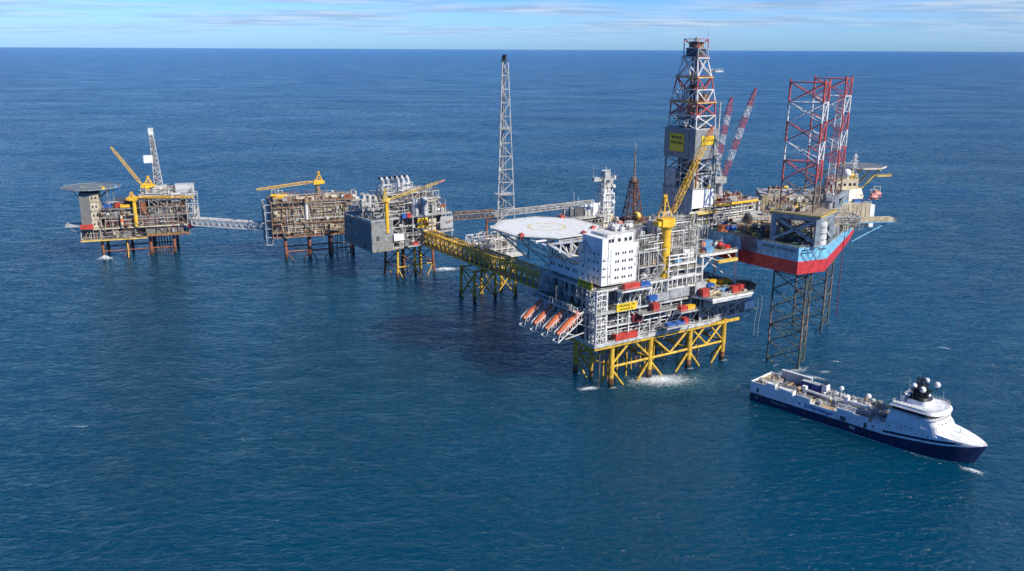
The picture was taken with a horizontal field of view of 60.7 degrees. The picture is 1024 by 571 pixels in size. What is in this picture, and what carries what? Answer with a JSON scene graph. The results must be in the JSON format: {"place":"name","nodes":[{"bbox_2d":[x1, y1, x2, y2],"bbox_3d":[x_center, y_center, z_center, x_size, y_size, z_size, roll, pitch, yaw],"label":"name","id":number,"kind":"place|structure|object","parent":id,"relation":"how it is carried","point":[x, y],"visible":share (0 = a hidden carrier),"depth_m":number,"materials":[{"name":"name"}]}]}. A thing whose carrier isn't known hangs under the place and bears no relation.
{"place":"outdoors","nodes":[
{"label":"outdoors","id":0,"kind":"place"},
{"bbox_2d":[0,47,1023,570],"bbox_3d":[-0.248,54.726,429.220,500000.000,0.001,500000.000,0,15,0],"label":"sea","id":1,"kind":"structure","parent":0,"point":[220,399],"depth_m":512.21,"materials":[{"name":"liquid"}]},
{"bbox_2d":[65,183,199,258],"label":"drilling platform","id":2,"kind":"structure","parent":1,"relation":"in","point":[161,216],"depth_m":709.14,"materials":[{"name":"metal"}]},
{"bbox_2d":[80,224,93,229],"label":"container","id":3,"kind":"object","parent":2,"relation":"on","point":[87,226],"visible":1,"depth_m":688.90,"materials":[{"name":"red metal"}]},
{"bbox_2d":[78,190,102,227],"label":"quarters tower","id":4,"kind":"structure","parent":2,"relation":"on","point":[90,203],"depth_m":689.82,"materials":[{"name":"metal"}]},
{"bbox_2d":[61,182,120,207],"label":"helideck","id":5,"kind":"object","parent":2,"relation":"attached to","point":[95,186],"visible":0.97,"depth_m":699.10,"materials":[{"name":"grey metal"}]},
{"bbox_2d":[103,204,111,208],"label":"container","id":6,"kind":"object","parent":2,"relation":"on","point":[105,206],"visible":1,"depth_m":694.47,"materials":[{"name":"blue metal"}]},
{"bbox_2d":[120,204,129,207],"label":"container","id":7,"kind":"object","parent":2,"relation":"on","point":[124,205],"visible":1,"depth_m":698.38,"materials":[{"name":"yellow metal"}]},
{"bbox_2d":[110,147,154,190],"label":"deck crane","id":8,"kind":"object","parent":2,"relation":"on","point":[147,186],"visible":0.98,"depth_m":705.74,"materials":[{"name":"yellow metal"}]},
{"bbox_2d":[143,127,166,192],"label":"drilling mast","id":9,"kind":"object","parent":2,"relation":"on","point":[148,158],"visible":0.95,"depth_m":709.98,"materials":[{"name":"metal"}]},
{"bbox_2d":[126,192,193,226],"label":"deck crane","id":10,"kind":"object","parent":2,"relation":"on","point":[132,198],"visible":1,"depth_m":699.24,"materials":[{"name":"yellow metal"}]},
{"bbox_2d":[191,217,269,230],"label":"walkway bridge","id":11,"kind":"structure","parent":2,"relation":"attached to","point":[228,221],"depth_m":707.62,"materials":[{"name":"white metal"}]},
{"bbox_2d":[261,189,360,260],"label":"rusty platform","id":12,"kind":"structure","parent":1,"relation":"in","point":[296,215],"depth_m":700.55,"materials":[{"name":"metal"}]},
{"bbox_2d":[256,171,324,199],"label":"deck crane","id":13,"kind":"object","parent":12,"relation":"on","point":[316,183],"visible":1,"depth_m":695.27,"materials":[{"name":"metal"}]},
{"bbox_2d":[344,194,351,198],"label":"container","id":14,"kind":"object","parent":12,"relation":"on","point":[347,196],"visible":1,"depth_m":705.65,"materials":[{"name":"red metal"}]},
{"bbox_2d":[344,174,453,279],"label":"compression platform","id":15,"kind":"structure","parent":1,"relation":"in","point":[375,237],"depth_m":645.22,"materials":[{"name":"metal"}]},
{"bbox_2d":[393,233,403,240],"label":"container","id":16,"kind":"object","parent":15,"relation":"on","point":[398,236],"visible":1,"depth_m":632.38,"materials":[{"name":"white metal"}]},
{"bbox_2d":[381,179,444,232],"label":"deck crane","id":17,"kind":"object","parent":15,"relation":"on","point":[386,200],"visible":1,"depth_m":624.97,"materials":[{"name":"yellow metal"}]},
{"bbox_2d":[417,216,427,228],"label":"sign board","id":18,"kind":"object","parent":15,"relation":"attached to","point":[423,224],"visible":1,"depth_m":642.84,"materials":[{"name":"yellow metal"}]},
{"bbox_2d":[422,229,550,289],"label":"walkway bridge","id":19,"kind":"structure","parent":15,"relation":"attached to","point":[437,238],"depth_m":575.05,"materials":[{"name":"metal"}]},
{"bbox_2d":[459,231,525,303],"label":"bridge support platform","id":20,"kind":"structure","parent":1,"relation":"in","point":[489,241],"depth_m":596.27,"materials":[{"name":"metal"}]},
{"bbox_2d":[494,54,516,257],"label":"flare tower","id":21,"kind":"structure","parent":20,"relation":"on","point":[502,138],"depth_m":584.13,"materials":[{"name":"grey metal"}]},
{"bbox_2d":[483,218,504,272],"bbox_3d":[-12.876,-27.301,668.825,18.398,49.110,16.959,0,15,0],"label":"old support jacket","id":22,"kind":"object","parent":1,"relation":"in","point":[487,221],"visible":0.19,"depth_m":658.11,"materials":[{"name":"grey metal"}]},
{"bbox_2d":[454,209,493,219],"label":"rusty bridge","id":23,"kind":"structure","parent":22,"relation":"on","point":[474,212],"depth_m":658.21,"materials":[{"name":"metal"}]},
{"bbox_2d":[614,214,654,224],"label":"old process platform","id":24,"kind":"structure","parent":1,"relation":"in","point":[647,217],"depth_m":577.75,"materials":[{"name":"metal"}]},
{"bbox_2d":[622,147,646,224],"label":"rusty mast","id":25,"kind":"object","parent":24,"relation":"on","point":[637,217],"visible":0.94,"depth_m":555.12,"materials":[{"name":"metal"}]},
{"bbox_2d":[532,209,756,388],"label":"production platform","id":26,"kind":"structure","parent":1,"relation":"in","point":[603,321],"depth_m":449.10,"materials":[{"name":"metal"}]},
{"bbox_2d":[539,264,550,291],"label":"bridge landing","id":27,"kind":"object","parent":26,"relation":"attached to","point":[543,268],"visible":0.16,"depth_m":517.41,"materials":[{"name":"grey metal"}]},
{"bbox_2d":[519,291,586,343],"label":"lifeboat slipway","id":28,"kind":"structure","parent":26,"relation":"attached to","point":[555,329],"depth_m":433.98,"materials":[{"name":"white metal"}]},
{"bbox_2d":[523,299,545,319],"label":"lifeboat","id":29,"kind":"object","parent":28,"relation":"hanging from","point":[533,307],"visible":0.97,"depth_m":449.05,"materials":[{"name":"orange plastic"}]},
{"bbox_2d":[533,303,555,324],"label":"lifeboat","id":30,"kind":"object","parent":28,"relation":"hanging from","point":[545,312],"visible":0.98,"depth_m":441.01,"materials":[{"name":"orange plastic"}]},
{"bbox_2d":[545,307,566,330],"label":"lifeboat","id":31,"kind":"object","parent":28,"relation":"hanging from","point":[555,318],"visible":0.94,"depth_m":432.81,"materials":[{"name":"orange plastic"}]},
{"bbox_2d":[556,311,579,335],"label":"lifeboat","id":32,"kind":"object","parent":28,"relation":"on","point":[567,323],"visible":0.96,"depth_m":424.72,"materials":[{"name":"orange plastic"}]},
{"bbox_2d":[578,278,591,290],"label":"sign board","id":33,"kind":"object","parent":26,"relation":"attached to","point":[585,284],"visible":1,"depth_m":424.43,"materials":[{"name":"metal"}]},
{"bbox_2d":[551,197,631,254],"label":"control cabin","id":34,"kind":"object","parent":26,"relation":"on","point":[592,214],"visible":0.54,"depth_m":489.96,"materials":[{"name":"white metal"}]},
{"bbox_2d":[592,163,618,227],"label":"communications tower","id":35,"kind":"structure","parent":34,"relation":"on","point":[605,200],"depth_m":497.09,"materials":[{"name":"white metal"}]},
{"bbox_2d":[550,222,637,286],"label":"living quarters","id":36,"kind":"structure","parent":26,"relation":"on","point":[614,248],"depth_m":427.88,"materials":[{"name":"white metal"}]},
{"bbox_2d":[489,214,601,265],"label":"helideck","id":37,"kind":"object","parent":36,"relation":"attached to","point":[561,227],"visible":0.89,"depth_m":451.39,"materials":[{"name":"white metal"}]},
{"bbox_2d":[612,330,637,340],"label":"container","id":38,"kind":"object","parent":26,"relation":"on","point":[625,335],"visible":1,"depth_m":435.81,"materials":[{"name":"red metal"}]},
{"bbox_2d":[616,300,636,312],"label":"sign board","id":39,"kind":"object","parent":26,"relation":"attached to","point":[626,306],"visible":1,"depth_m":430.38,"materials":[{"name":"yellow metal"}]},
{"bbox_2d":[621,281,640,289],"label":"container","id":40,"kind":"object","parent":26,"relation":"on","point":[631,285],"visible":1,"depth_m":425.76,"materials":[{"name":"red metal"}]},
{"bbox_2d":[630,314,643,322],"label":"container","id":41,"kind":"object","parent":26,"relation":"on","point":[636,318],"visible":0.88,"depth_m":436.96,"materials":[{"name":"red metal"}]},
{"bbox_2d":[641,280,650,286],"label":"container","id":42,"kind":"object","parent":26,"relation":"on","point":[645,283],"visible":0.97,"depth_m":430.53,"materials":[{"name":"blue metal"}]},
{"bbox_2d":[646,294,657,301],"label":"container","id":43,"kind":"object","parent":26,"relation":"attached to","point":[652,297],"visible":1,"depth_m":435.01,"materials":[{"name":"blue metal"}]},
{"bbox_2d":[650,302,659,312],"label":"container","id":44,"kind":"object","parent":26,"relation":"on","point":[655,306],"visible":0.99,"depth_m":437.70,"materials":[{"name":"red metal"}]},
{"bbox_2d":[664,321,675,327],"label":"cargo basket","id":45,"kind":"object","parent":26,"relation":"on","point":[670,324],"visible":1,"depth_m":445.37,"materials":[{"name":"metal"}]},
{"bbox_2d":[674,320,684,325],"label":"cargo basket","id":46,"kind":"object","parent":26,"relation":"on","point":[680,322],"visible":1,"depth_m":448.39,"materials":[{"name":"metal"}]},
{"bbox_2d":[677,305,687,311],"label":"container","id":47,"kind":"object","parent":26,"relation":"on","point":[682,307],"visible":1,"depth_m":447.54,"materials":[{"name":"red metal"}]},
{"bbox_2d":[654,126,713,292],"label":"pedestal crane","id":48,"kind":"object","parent":26,"relation":"on","point":[666,224],"visible":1,"depth_m":439.54,"materials":[{"name":"yellow metal"}]},
{"bbox_2d":[681,317,688,323],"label":"container","id":49,"kind":"object","parent":26,"relation":"on","point":[686,319],"visible":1,"depth_m":450.43,"materials":[{"name":"red metal"}]},
{"bbox_2d":[687,303,695,309],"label":"container","id":50,"kind":"object","parent":26,"relation":"on","point":[691,306],"visible":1,"depth_m":450.34,"materials":[{"name":"yellow metal"}]},
{"bbox_2d":[699,287,708,296],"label":"container","id":51,"kind":"object","parent":26,"relation":"on","point":[703,291],"visible":0.99,"depth_m":448.37,"materials":[{"name":"red metal"}]},
{"bbox_2d":[701,239,712,245],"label":"container","id":52,"kind":"object","parent":26,"relation":"on","point":[708,242],"visible":0.64,"depth_m":466.92,"materials":[{"name":"blue metal"}]},
{"bbox_2d":[702,246,713,252],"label":"container","id":53,"kind":"object","parent":26,"relation":"on","point":[707,249],"visible":0.98,"depth_m":457.06,"materials":[{"name":"blue metal"}]},
{"bbox_2d":[706,282,714,288],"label":"container","id":54,"kind":"object","parent":26,"relation":"on","point":[709,284],"visible":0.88,"depth_m":463.53,"materials":[{"name":"blue metal"}]},
{"bbox_2d":[706,278,718,283],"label":"container","id":55,"kind":"object","parent":26,"relation":"on","point":[715,280],"visible":0.78,"depth_m":473.08,"materials":[{"name":"yellow metal"}]},
{"bbox_2d":[709,289,718,295],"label":"cargo basket","id":56,"kind":"object","parent":26,"relation":"on","point":[712,292],"visible":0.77,"depth_m":453.46,"materials":[{"name":"metal"}]},
{"bbox_2d":[716,287,728,290],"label":"cargo basket","id":57,"kind":"object","parent":26,"relation":"on","point":[726,288],"visible":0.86,"depth_m":459.28,"materials":[{"name":"metal"}]},
{"bbox_2d":[718,292,730,295],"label":"cargo basket","id":58,"kind":"object","parent":26,"relation":"on","point":[725,293],"visible":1,"depth_m":451.64,"materials":[{"name":"metal"}]},
{"bbox_2d":[718,277,731,283],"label":"container","id":59,"kind":"object","parent":26,"relation":"on","point":[725,280],"visible":0.96,"depth_m":474.24,"materials":[{"name":"metal"}]},
{"bbox_2d":[721,244,729,249],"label":"container","id":60,"kind":"object","parent":26,"relation":"on","point":[726,246],"visible":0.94,"depth_m":465.25,"materials":[{"name":"red metal"}]},
{"bbox_2d":[729,285,738,292],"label":"container","id":61,"kind":"object","parent":26,"relation":"on","point":[734,288],"visible":0.94,"depth_m":456.33,"materials":[{"name":"red metal"}]},
{"bbox_2d":[736,283,744,290],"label":"container","id":62,"kind":"object","parent":26,"relation":"on","point":[741,286],"visible":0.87,"depth_m":460.53,"materials":[{"name":"red metal"}]},
{"bbox_2d":[634,375,678,382],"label":"sea foam","id":63,"kind":"object","parent":1,"relation":"on","point":[661,379],"visible":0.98,"depth_m":451.28,"materials":[{"name":"white"}]},
{"bbox_2d":[696,75,870,370],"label":"jackup rig","id":64,"kind":"object","parent":1,"relation":"in","point":[787,229],"visible":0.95,"depth_m":463.98,"materials":[{"name":"metal"}]},
{"bbox_2d":[659,189,760,239],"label":"drilling cantilever","id":65,"kind":"object","parent":64,"relation":"attached to","point":[722,211],"visible":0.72,"depth_m":489.00,"materials":[{"name":"metal"}]},
{"bbox_2d":[662,27,723,220],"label":"drilling derrick","id":66,"kind":"object","parent":65,"relation":"on","point":[682,143],"visible":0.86,"depth_m":473.08,"materials":[{"name":"metal"}]},
{"bbox_2d":[701,97,732,184],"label":"rig crane","id":67,"kind":"object","parent":64,"relation":"on","point":[720,140],"visible":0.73,"depth_m":507.19,"materials":[{"name":"red metal"}]},
{"bbox_2d":[713,88,756,196],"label":"rig crane","id":68,"kind":"object","parent":64,"relation":"on","point":[721,180],"visible":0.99,"depth_m":494.92,"materials":[{"name":"red metal"}]},
{"bbox_2d":[757,276,763,336],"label":"hanging hose","id":69,"kind":"object","parent":64,"relation":"hanging from","point":[760,309],"visible":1,"depth_m":516.22,"materials":[{"name":"grey rubber"}]},
{"bbox_2d":[822,95,842,208],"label":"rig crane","id":70,"kind":"object","parent":64,"relation":"on","point":[828,198],"visible":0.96,"depth_m":491.23,"materials":[{"name":"red metal"}]},
{"bbox_2d":[836,236,844,315],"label":"hanging hose","id":71,"kind":"object","parent":64,"relation":"hanging from","point":[840,275],"visible":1,"depth_m":487.79,"materials":[{"name":"red rubber"}]},
{"bbox_2d":[816,154,874,226],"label":"rig quarters","id":72,"kind":"structure","parent":64,"relation":"attached to","point":[858,204],"depth_m":529.09,"materials":[{"name":"white metal"}]},
{"bbox_2d":[830,162,891,188],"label":"helideck","id":73,"kind":"object","parent":72,"relation":"attached to","point":[860,167],"visible":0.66,"depth_m":539.61,"materials":[{"name":"grey metal"}]},
{"bbox_2d":[868,189,877,199],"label":"lifeboat","id":74,"kind":"object","parent":72,"relation":"attached to","point":[872,196],"visible":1,"depth_m":521.98,"materials":[{"name":"orange plastic"}]},
{"bbox_2d":[873,186,881,195],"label":"lifeboat","id":75,"kind":"object","parent":72,"relation":"attached to","point":[878,192],"visible":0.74,"depth_m":526.54,"materials":[{"name":"plastic"}]},
{"bbox_2d":[851,216,896,241],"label":"side gangway","id":76,"kind":"object","parent":64,"relation":"attached to","point":[881,219],"visible":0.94,"depth_m":507.20,"materials":[{"name":"beige metal"}]},
{"bbox_2d":[750,369,987,462],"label":"support ship","id":77,"kind":"object","parent":1,"relation":"on","point":[919,419],"visible":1,"depth_m":380.51,"materials":[{"name":"metal"}]},
{"bbox_2d":[0,0,1023,51],"label":"sky","id":78,"kind":"structure","parent":0,"point":[734,25],"materials":[{"name":"blue"}]},
{"bbox_2d":[494,200,594,216],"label":"pipe bridge","id":79,"kind":"structure","parent":0,"point":[526,210],"depth_m":663.82,"materials":[{"name":"grey metal"}]},
{"bbox_2d":[745,282,751,287],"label":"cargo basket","id":80,"kind":"object","parent":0,"point":[748,284],"visible":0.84,"depth_m":467.74,"materials":[{"name":"metal"}]}
]}

